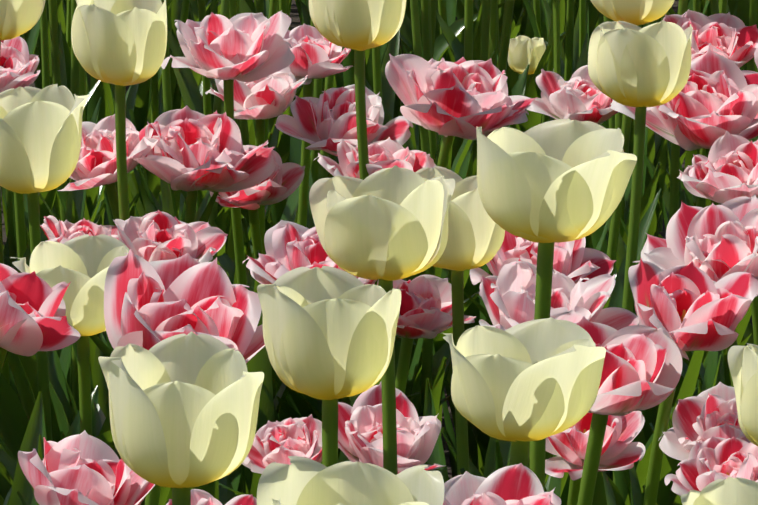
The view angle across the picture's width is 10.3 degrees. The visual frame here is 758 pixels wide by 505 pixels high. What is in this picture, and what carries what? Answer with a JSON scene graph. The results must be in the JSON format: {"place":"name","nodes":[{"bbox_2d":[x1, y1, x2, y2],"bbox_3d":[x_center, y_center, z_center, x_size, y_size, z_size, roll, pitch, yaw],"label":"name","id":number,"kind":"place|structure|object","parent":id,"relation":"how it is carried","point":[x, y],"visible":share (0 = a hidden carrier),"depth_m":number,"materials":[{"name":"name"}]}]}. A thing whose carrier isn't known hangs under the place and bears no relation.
{"place":"outdoors","nodes":[
{"label":"outdoors","id":0,"kind":"place"},
{"bbox_2d":[1,0,752,479],"bbox_3d":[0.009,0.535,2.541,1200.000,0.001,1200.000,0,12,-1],"label":"ground","id":1,"kind":"structure","parent":0,"point":[295,20],"depth_m":5.32,"materials":[{"name":"green plant"}]},
{"bbox_2d":[0,36,39,249],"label":"pink tulip","id":2,"kind":"object","parent":1,"relation":"on","point":[18,64],"visible":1,"depth_m":3.78,"materials":[{"name":"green plant"}]},
{"bbox_2d":[0,0,45,398],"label":"cream tulip","id":3,"kind":"object","parent":1,"relation":"on","point":[18,18],"visible":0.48,"depth_m":3.55,"materials":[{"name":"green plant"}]},
{"bbox_2d":[6,188,56,267],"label":"leaves","id":4,"kind":"object","parent":1,"relation":"on","point":[49,197],"visible":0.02,"depth_m":4.26,"materials":[{"name":"green plant"}]},
{"bbox_2d":[27,0,46,54],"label":"leaves","id":5,"kind":"object","parent":1,"relation":"on","point":[33,37],"visible":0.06,"depth_m":5.32,"materials":[{"name":"green plant"}]},
{"bbox_2d":[0,263,79,373],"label":"pink tulip","id":6,"kind":"object","parent":1,"relation":"on","point":[33,319],"visible":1,"depth_m":2.67,"materials":[{"name":"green plant"}]},
{"bbox_2d":[24,0,65,88],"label":"leaves","id":7,"kind":"object","parent":1,"relation":"on","point":[37,52],"visible":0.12,"depth_m":5.53,"materials":[{"name":"green plant"}]},
{"bbox_2d":[13,192,100,271],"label":"leaves","id":8,"kind":"object","parent":1,"relation":"on","point":[20,224],"visible":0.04,"depth_m":3.94,"materials":[{"name":"green plant"}]},
{"bbox_2d":[0,84,120,462],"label":"cream tulip","id":9,"kind":"object","parent":1,"relation":"on","point":[40,136],"visible":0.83,"depth_m":3.14,"materials":[{"name":"yellow plant"}]},
{"bbox_2d":[48,0,88,121],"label":"leaves","id":10,"kind":"object","parent":1,"relation":"on","point":[67,46],"visible":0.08,"depth_m":5.23,"materials":[{"name":"green plant"}]},
{"bbox_2d":[18,215,118,442],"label":"pink tulip","id":11,"kind":"object","parent":1,"relation":"on","point":[55,229],"visible":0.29,"depth_m":3.41,"materials":[{"name":"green plant"}]},
{"bbox_2d":[10,234,128,504],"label":"cream tulip","id":12,"kind":"object","parent":1,"relation":"on","point":[81,264],"visible":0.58,"depth_m":2.83,"materials":[{"name":"yellow plant"}]},
{"bbox_2d":[4,0,134,408],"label":"leaves","id":13,"kind":"object","parent":1,"relation":"on","point":[75,66],"visible":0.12,"depth_m":4.01,"materials":[{"name":"green plant"}]},
{"bbox_2d":[52,64,101,220],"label":"leaves","id":14,"kind":"object","parent":1,"relation":"on","point":[92,195],"visible":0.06,"depth_m":4.45,"materials":[{"name":"green plant"}]},
{"bbox_2d":[37,69,130,122],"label":"leaves","id":15,"kind":"object","parent":1,"relation":"on","point":[102,90],"visible":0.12,"depth_m":4.92,"materials":[{"name":"green plant"}]},
{"bbox_2d":[18,430,154,504],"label":"pink tulip","id":16,"kind":"object","parent":1,"relation":"on","point":[83,468],"visible":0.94,"depth_m":2.09,"materials":[{"name":"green plant"}]},
{"bbox_2d":[40,1,141,201],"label":"leaves","id":17,"kind":"object","parent":1,"relation":"on","point":[45,52],"visible":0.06,"depth_m":4.59,"materials":[{"name":"green plant"}]},
{"bbox_2d":[48,0,139,225],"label":"leaves","id":18,"kind":"object","parent":1,"relation":"on","point":[54,40],"visible":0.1,"depth_m":4.17,"materials":[{"name":"green plant"}]},
{"bbox_2d":[58,114,158,351],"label":"pink tulip","id":19,"kind":"object","parent":1,"relation":"on","point":[96,165],"visible":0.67,"depth_m":3.47,"materials":[{"name":"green plant"}]},
{"bbox_2d":[71,0,166,416],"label":"cream tulip","id":20,"kind":"object","parent":1,"relation":"on","point":[120,45],"visible":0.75,"depth_m":3.37,"materials":[{"name":"yellow plant"}]},
{"bbox_2d":[109,71,163,216],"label":"leaves","id":21,"kind":"object","parent":1,"relation":"on","point":[156,109],"visible":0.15,"depth_m":4.87,"materials":[{"name":"green plant"}]},
{"bbox_2d":[113,210,227,262],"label":"pink tulip","id":22,"kind":"object","parent":1,"relation":"on","point":[154,236],"visible":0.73,"depth_m":3.29,"materials":[{"name":"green plant"}]},
{"bbox_2d":[161,0,185,221],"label":"leaves","id":23,"kind":"object","parent":1,"relation":"on","point":[167,93],"depth_m":4.33,"materials":[{"name":"green plant"}]},
{"bbox_2d":[98,331,263,504],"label":"cream tulip","id":24,"kind":"object","parent":1,"relation":"on","point":[183,409],"visible":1,"depth_m":1.96,"materials":[{"name":"beige plant"}]},
{"bbox_2d":[104,249,264,504],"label":"pink tulip","id":25,"kind":"object","parent":1,"relation":"on","point":[148,305],"visible":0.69,"depth_m":2.50,"materials":[{"name":"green plant"}]},
{"bbox_2d":[105,105,274,331],"bbox_3d":[-0.157,0.106,3.528,0.129,0.448,0.125,9,14,37],"label":"pink tulip","id":26,"kind":"object","parent":1,"relation":"on","point":[192,152],"visible":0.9,"depth_m":3.48,"materials":[{"name":"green plant"}]},
{"bbox_2d":[173,0,211,109],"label":"leaves","id":27,"kind":"object","parent":1,"relation":"on","point":[177,92],"depth_m":4.99,"materials":[{"name":"green plant"}]},
{"bbox_2d":[133,0,253,261],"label":"leaves","id":28,"kind":"object","parent":1,"relation":"on","point":[149,206],"visible":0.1,"depth_m":3.90,"materials":[{"name":"green plant"}]},
{"bbox_2d":[171,0,220,42],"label":"leaves","id":29,"kind":"object","parent":1,"relation":"on","point":[176,6],"visible":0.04,"depth_m":5.81,"materials":[{"name":"green plant"}]},
{"bbox_2d":[189,0,228,110],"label":"leaves","id":30,"kind":"object","parent":1,"relation":"on","point":[193,9],"visible":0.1,"depth_m":5.54,"materials":[{"name":"green plant"}]},
{"bbox_2d":[166,489,256,504],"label":"pink tulip","id":31,"kind":"object","parent":1,"relation":"on","point":[200,497],"visible":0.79,"depth_m":2.30,"materials":[{"name":"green plant"}]},
{"bbox_2d":[197,0,230,220],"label":"leaves","id":32,"kind":"object","parent":1,"relation":"on","point":[207,108],"visible":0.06,"depth_m":4.46,"materials":[{"name":"green plant"}]},
{"bbox_2d":[161,10,294,289],"bbox_3d":[-0.099,0.045,3.662,0.186,0.515,0.110,-6,13,-28],"label":"pink tulip","id":33,"kind":"object","parent":1,"relation":"on","point":[246,47],"visible":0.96,"depth_m":3.60,"materials":[{"name":"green plant"}]},
{"bbox_2d":[180,0,289,260],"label":"leaves","id":34,"kind":"object","parent":1,"relation":"on","point":[230,252],"visible":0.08,"depth_m":4.24,"materials":[{"name":"green plant"}]},
{"bbox_2d":[199,0,288,201],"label":"leaves","id":35,"kind":"object","parent":1,"relation":"on","point":[273,8],"visible":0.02,"depth_m":4.48,"materials":[{"name":"green plant"}]},
{"bbox_2d":[218,0,270,250],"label":"leaves","id":36,"kind":"object","parent":1,"relation":"on","point":[220,207],"depth_m":4.71,"materials":[{"name":"green plant"}]},
{"bbox_2d":[205,66,307,283],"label":"pink tulip","id":37,"kind":"object","parent":1,"relation":"on","point":[259,101],"visible":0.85,"depth_m":3.68,"materials":[{"name":"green plant"}]},
{"bbox_2d":[210,146,304,258],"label":"pink tulip","id":38,"kind":"object","parent":1,"relation":"on","point":[283,181],"visible":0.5,"depth_m":3.60,"materials":[{"name":"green plant"}]},
{"bbox_2d":[239,0,302,117],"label":"leaves","id":39,"kind":"object","parent":1,"relation":"on","point":[244,7],"visible":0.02,"depth_m":5.39,"materials":[{"name":"green plant"}]},
{"bbox_2d":[249,0,302,146],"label":"leaves","id":40,"kind":"object","parent":1,"relation":"on","point":[259,6],"depth_m":4.89,"materials":[{"name":"green plant"}]},
{"bbox_2d":[240,27,323,253],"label":"leaves","id":41,"kind":"object","parent":1,"relation":"on","point":[314,167],"depth_m":4.25,"materials":[{"name":"green plant"}]},
{"bbox_2d":[217,24,352,284],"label":"pink tulip","id":42,"kind":"object","parent":1,"relation":"on","point":[317,54],"visible":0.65,"depth_m":3.79,"materials":[{"name":"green plant"}]},
{"bbox_2d":[268,0,301,162],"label":"leaves","id":43,"kind":"object","parent":1,"relation":"on","point":[283,148],"visible":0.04,"depth_m":5.06,"materials":[{"name":"green plant"}]},
{"bbox_2d":[242,414,338,473],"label":"pink tulip","id":44,"kind":"object","parent":1,"relation":"on","point":[279,442],"visible":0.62,"depth_m":2.64,"materials":[{"name":"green plant"}]},
{"bbox_2d":[270,75,333,227],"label":"leaves","id":45,"kind":"object","parent":1,"relation":"on","point":[295,149],"visible":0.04,"depth_m":4.08,"materials":[{"name":"green plant"}]},
{"bbox_2d":[242,220,376,463],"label":"pink tulip","id":46,"kind":"object","parent":1,"relation":"on","point":[289,246],"visible":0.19,"depth_m":3.00,"materials":[{"name":"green plant"}]},
{"bbox_2d":[257,266,400,466],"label":"cream tulip","id":47,"kind":"object","parent":1,"relation":"on","point":[329,333],"visible":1,"depth_m":2.21,"materials":[{"name":"beige plant"}]},
{"bbox_2d":[251,84,412,289],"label":"pink tulip","id":48,"kind":"object","parent":1,"relation":"on","point":[325,121],"visible":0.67,"depth_m":3.60,"materials":[{"name":"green plant"}]},
{"bbox_2d":[257,456,443,504],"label":"cream tulip","id":49,"kind":"object","parent":1,"relation":"on","point":[302,481],"visible":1,"depth_m":1.72,"materials":[{"name":"yellow plant"}]},
{"bbox_2d":[271,137,435,418],"bbox_3d":[-0.027,0.118,3.520,0.162,0.428,0.096,-2,12,-10],"label":"pink tulip","id":50,"kind":"object","parent":1,"relation":"on","point":[387,153],"visible":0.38,"depth_m":3.49,"materials":[{"name":"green plant"}]},
{"bbox_2d":[309,0,408,404],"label":"cream tulip","id":51,"kind":"object","parent":1,"relation":"on","point":[359,27],"visible":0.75,"depth_m":3.41,"materials":[{"name":"yellow plant"}]},
{"bbox_2d":[335,41,388,88],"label":"leaves","id":52,"kind":"object","parent":1,"relation":"on","point":[348,75],"visible":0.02,"depth_m":5.02,"materials":[{"name":"green plant"}]},
{"bbox_2d":[372,46,383,124],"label":"leaves","id":53,"kind":"object","parent":1,"relation":"on","point":[377,79],"visible":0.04,"depth_m":4.11,"materials":[{"name":"green plant"}]},
{"bbox_2d":[0,0,757,504],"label":"tulip leaves","id":54,"kind":"object","parent":1,"relation":"on","point":[22,424],"visible":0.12,"depth_m":3.57,"materials":[{"name":"green plant"}]},
{"bbox_2d":[309,165,454,474],"bbox_3d":[0.023,0.246,2.502,0.083,0.583,0.171,-7,13,-31],"label":"cream tulip","id":55,"kind":"object","parent":1,"relation":"on","point":[386,227],"visible":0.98,"depth_m":2.46,"materials":[{"name":"beige plant"}]},
{"bbox_2d":[338,382,443,473],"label":"pink tulip","id":56,"kind":"object","parent":1,"relation":"on","point":[360,432],"visible":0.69,"depth_m":2.61,"materials":[{"name":"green plant"}]},
{"bbox_2d":[377,275,475,393],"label":"pink tulip","id":57,"kind":"object","parent":1,"relation":"on","point":[426,307],"visible":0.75,"depth_m":3.04,"materials":[{"name":"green plant"}]},
{"bbox_2d":[365,0,487,162],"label":"leaves","id":58,"kind":"object","parent":1,"relation":"on","point":[387,116],"visible":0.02,"depth_m":4.64,"materials":[{"name":"green plant"}]},
{"bbox_2d":[413,0,442,150],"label":"leaves","id":59,"kind":"object","parent":1,"relation":"on","point":[433,12],"visible":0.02,"depth_m":4.83,"materials":[{"name":"green plant"}]},
{"bbox_2d":[400,0,457,53],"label":"leaves","id":60,"kind":"object","parent":1,"relation":"on","point":[406,29],"visible":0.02,"depth_m":5.95,"materials":[{"name":"green plant"}]},
{"bbox_2d":[393,13,477,118],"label":"leaves","id":61,"kind":"object","parent":1,"relation":"on","point":[441,46],"visible":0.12,"depth_m":5.38,"materials":[{"name":"green plant"}]},
{"bbox_2d":[402,0,469,369],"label":"leaves","id":62,"kind":"object","parent":1,"relation":"on","point":[417,49],"visible":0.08,"depth_m":3.91,"materials":[{"name":"green plant"}]},
{"bbox_2d":[421,0,474,178],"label":"leaves","id":63,"kind":"object","parent":1,"relation":"on","point":[434,137],"visible":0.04,"depth_m":4.34,"materials":[{"name":"green plant"}]},
{"bbox_2d":[415,166,504,474],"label":"cream tulip","id":64,"kind":"object","parent":1,"relation":"on","point":[476,235],"visible":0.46,"depth_m":2.96,"materials":[{"name":"beige plant"}]},
{"bbox_2d":[385,54,537,416],"bbox_3d":[0.048,0.077,3.555,0.170,0.495,0.145,0,12,-1],"label":"pink tulip","id":65,"kind":"object","parent":1,"relation":"on","point":[462,97],"visible":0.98,"depth_m":3.50,"materials":[{"name":"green plant"}]},
{"bbox_2d":[418,0,504,62],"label":"leaves","id":66,"kind":"object","parent":1,"relation":"on","point":[446,9],"visible":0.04,"depth_m":5.64,"materials":[{"name":"green plant"}]},
{"bbox_2d":[461,0,481,45],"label":"leaves","id":67,"kind":"object","parent":1,"relation":"on","point":[476,5],"depth_m":5.46,"materials":[{"name":"green plant"}]},
{"bbox_2d":[464,0,491,460],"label":"leaves","id":68,"kind":"object","parent":1,"relation":"on","point":[472,309],"visible":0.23,"depth_m":4.02,"materials":[{"name":"green plant"}]},
{"bbox_2d":[453,0,518,93],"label":"leaves","id":69,"kind":"object","parent":1,"relation":"on","point":[493,32],"visible":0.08,"depth_m":4.78,"materials":[{"name":"green plant"}]},
{"bbox_2d":[447,0,528,177],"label":"leaves","id":70,"kind":"object","parent":1,"relation":"on","point":[518,88],"visible":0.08,"depth_m":4.46,"materials":[{"name":"green plant"}]},
{"bbox_2d":[456,0,522,38],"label":"leaves","id":71,"kind":"object","parent":1,"relation":"on","point":[460,8],"visible":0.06,"depth_m":6.01,"materials":[{"name":"green plant"}]},
{"bbox_2d":[436,11,565,82],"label":"leaves","id":72,"kind":"object","parent":1,"relation":"on","point":[454,43],"visible":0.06,"depth_m":5.36,"materials":[{"name":"green plant"}]},
{"bbox_2d":[443,463,560,504],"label":"pink tulip","id":73,"kind":"object","parent":1,"relation":"on","point":[519,484],"visible":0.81,"depth_m":1.87,"materials":[{"name":"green plant"}]},
{"bbox_2d":[489,0,514,323],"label":"leaves","id":74,"kind":"object","parent":1,"relation":"on","point":[506,33],"visible":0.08,"depth_m":4.10,"materials":[{"name":"green plant"}]},
{"bbox_2d":[475,3,553,144],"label":"leaves","id":75,"kind":"object","parent":1,"relation":"on","point":[546,118],"visible":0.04,"depth_m":4.61,"materials":[{"name":"green plant"}]},
{"bbox_2d":[513,0,530,35],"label":"leaves","id":76,"kind":"object","parent":1,"relation":"on","point":[516,14],"visible":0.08,"depth_m":5.99,"materials":[{"name":"green plant"}]},
{"bbox_2d":[443,317,605,466],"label":"cream tulip","id":77,"kind":"object","parent":1,"relation":"on","point":[520,386],"visible":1,"depth_m":1.94,"materials":[{"name":"beige plant"}]},
{"bbox_2d":[508,35,550,131],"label":"cream tulip","id":78,"kind":"object","parent":1,"relation":"on","point":[525,51],"visible":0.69,"depth_m":4.57,"materials":[{"name":"beige plant"}]},
{"bbox_2d":[499,0,565,76],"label":"leaves","id":79,"kind":"object","parent":1,"relation":"on","point":[537,5],"visible":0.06,"depth_m":5.55,"materials":[{"name":"green plant"}]},
{"bbox_2d":[470,230,616,491],"bbox_3d":[0.118,0.191,3.139,0.168,0.437,0.140,-9,15,-38],"label":"pink tulip","id":80,"kind":"object","parent":1,"relation":"on","point":[575,260],"visible":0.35,"depth_m":3.09,"materials":[{"name":"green plant"}]},
{"bbox_2d":[476,119,636,491],"bbox_3d":[0.088,0.253,2.288,0.113,0.655,0.173,3,12,13],"label":"cream tulip","id":81,"kind":"object","parent":1,"relation":"on","point":[545,186],"visible":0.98,"depth_m":2.21,"materials":[{"name":"beige plant"}]},
{"bbox_2d":[478,65,637,316],"bbox_3d":[0.178,0.051,3.799,0.229,0.448,0.110,5,13,23],"label":"pink tulip","id":82,"kind":"object","parent":1,"relation":"on","point":[579,95],"visible":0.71,"depth_m":3.73,"materials":[{"name":"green plant"}]},
{"bbox_2d":[479,258,639,458],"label":"pink tulip","id":83,"kind":"object","parent":1,"relation":"on","point":[508,294],"visible":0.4,"depth_m":2.89,"materials":[{"name":"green plant"}]},
{"bbox_2d":[523,0,603,80],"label":"leaves","id":84,"kind":"object","parent":1,"relation":"on","point":[566,71],"visible":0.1,"depth_m":5.25,"materials":[{"name":"green plant"}]},
{"bbox_2d":[542,0,588,74],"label":"leaves","id":85,"kind":"object","parent":1,"relation":"on","point":[581,29],"visible":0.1,"depth_m":5.42,"materials":[{"name":"green plant"}]},
{"bbox_2d":[553,0,607,230],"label":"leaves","id":86,"kind":"object","parent":1,"relation":"on","point":[556,21],"depth_m":4.31,"materials":[{"name":"green plant"}]},
{"bbox_2d":[564,0,599,53],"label":"leaves","id":87,"kind":"object","parent":1,"relation":"on","point":[594,13],"visible":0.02,"depth_m":5.68,"materials":[{"name":"green plant"}]},
{"bbox_2d":[545,411,644,504],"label":"pink tulip","id":88,"kind":"object","parent":1,"relation":"on","point":[621,450],"visible":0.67,"depth_m":2.59,"materials":[{"name":"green plant"}]},
{"bbox_2d":[591,112,661,279],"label":"leaves","id":89,"kind":"object","parent":1,"relation":"on","point":[647,198],"visible":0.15,"depth_m":4.02,"materials":[{"name":"green plant"}]},
{"bbox_2d":[575,316,681,504],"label":"pink tulip","id":90,"kind":"object","parent":1,"relation":"on","point":[642,367],"visible":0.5,"depth_m":2.32,"materials":[{"name":"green plant"}]},
{"bbox_2d":[602,25,660,192],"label":"leaves","id":91,"kind":"object","parent":1,"relation":"on","point":[653,143],"visible":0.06,"depth_m":4.78,"materials":[{"name":"green plant"}]},
{"bbox_2d":[590,0,674,308],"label":"cream tulip","id":92,"kind":"object","parent":1,"relation":"on","point":[638,12],"visible":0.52,"depth_m":3.67,"materials":[{"name":"beige plant"}]},
{"bbox_2d":[588,20,692,504],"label":"cream tulip","id":93,"kind":"object","parent":1,"relation":"on","point":[640,69],"visible":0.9,"depth_m":3.26,"materials":[{"name":"beige plant"}]},
{"bbox_2d":[669,0,687,219],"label":"leaves","id":94,"kind":"object","parent":1,"relation":"on","point":[675,162],"visible":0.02,"depth_m":3.89,"materials":[{"name":"green plant"}]},
{"bbox_2d":[610,48,757,386],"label":"pink tulip","id":95,"kind":"object","parent":1,"relation":"on","point":[711,102],"visible":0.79,"depth_m":3.58,"materials":[{"name":"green plant"}]},
{"bbox_2d":[644,0,727,228],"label":"leaves","id":96,"kind":"object","parent":1,"relation":"on","point":[664,200],"visible":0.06,"depth_m":4.46,"materials":[{"name":"green plant"}]},
{"bbox_2d":[628,258,757,504],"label":"pink tulip","id":97,"kind":"object","parent":1,"relation":"on","point":[690,307],"visible":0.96,"depth_m":2.69,"materials":[{"name":"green plant"}]},
{"bbox_2d":[685,0,700,168],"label":"leaves","id":98,"kind":"object","parent":1,"relation":"on","point":[689,156],"visible":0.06,"depth_m":4.73,"materials":[{"name":"green plant"}]},
{"bbox_2d":[641,194,757,474],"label":"pink tulip","id":99,"kind":"object","parent":1,"relation":"on","point":[715,243],"visible":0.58,"depth_m":3.01,"materials":[{"name":"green plant"}]},
{"bbox_2d":[658,382,751,460],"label":"pink tulip","id":100,"kind":"object","parent":1,"relation":"on","point":[703,416],"visible":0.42,"depth_m":2.72,"materials":[{"name":"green plant"}]},
{"bbox_2d":[658,9,757,238],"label":"pink tulip","id":101,"kind":"object","parent":1,"relation":"on","point":[733,38],"visible":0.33,"depth_m":3.81,"materials":[{"name":"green plant"}]},
{"bbox_2d":[664,436,757,495],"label":"pink tulip","id":102,"kind":"object","parent":1,"relation":"on","point":[707,462],"visible":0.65,"depth_m":2.54,"materials":[{"name":"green plant"}]},
{"bbox_2d":[676,130,757,395],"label":"pink tulip","id":103,"kind":"object","parent":1,"relation":"on","point":[725,170],"visible":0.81,"depth_m":3.39,"materials":[{"name":"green plant"}]},
{"bbox_2d":[681,477,757,504],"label":"cream tulip","id":104,"kind":"object","parent":1,"relation":"on","point":[735,491],"visible":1,"depth_m":1.76,"materials":[{"name":"beige plant"}]},
{"bbox_2d":[728,343,757,445],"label":"cream tulip","id":105,"kind":"object","parent":1,"relation":"on","point":[743,363],"visible":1,"depth_m":2.03,"materials":[{"name":"beige plant"}]},
{"bbox_2d":[728,0,757,71],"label":"leaves","id":106,"kind":"object","parent":1,"relation":"on","point":[743,8],"visible":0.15,"depth_m":5.53,"materials":[{"name":"green plant"}]},
{"bbox_2d":[747,0,757,141],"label":"leaves","id":107,"kind":"object","parent":1,"relation":"on","point":[752,21],"visible":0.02,"depth_m":4.56,"materials":[{"name":"green plant"}]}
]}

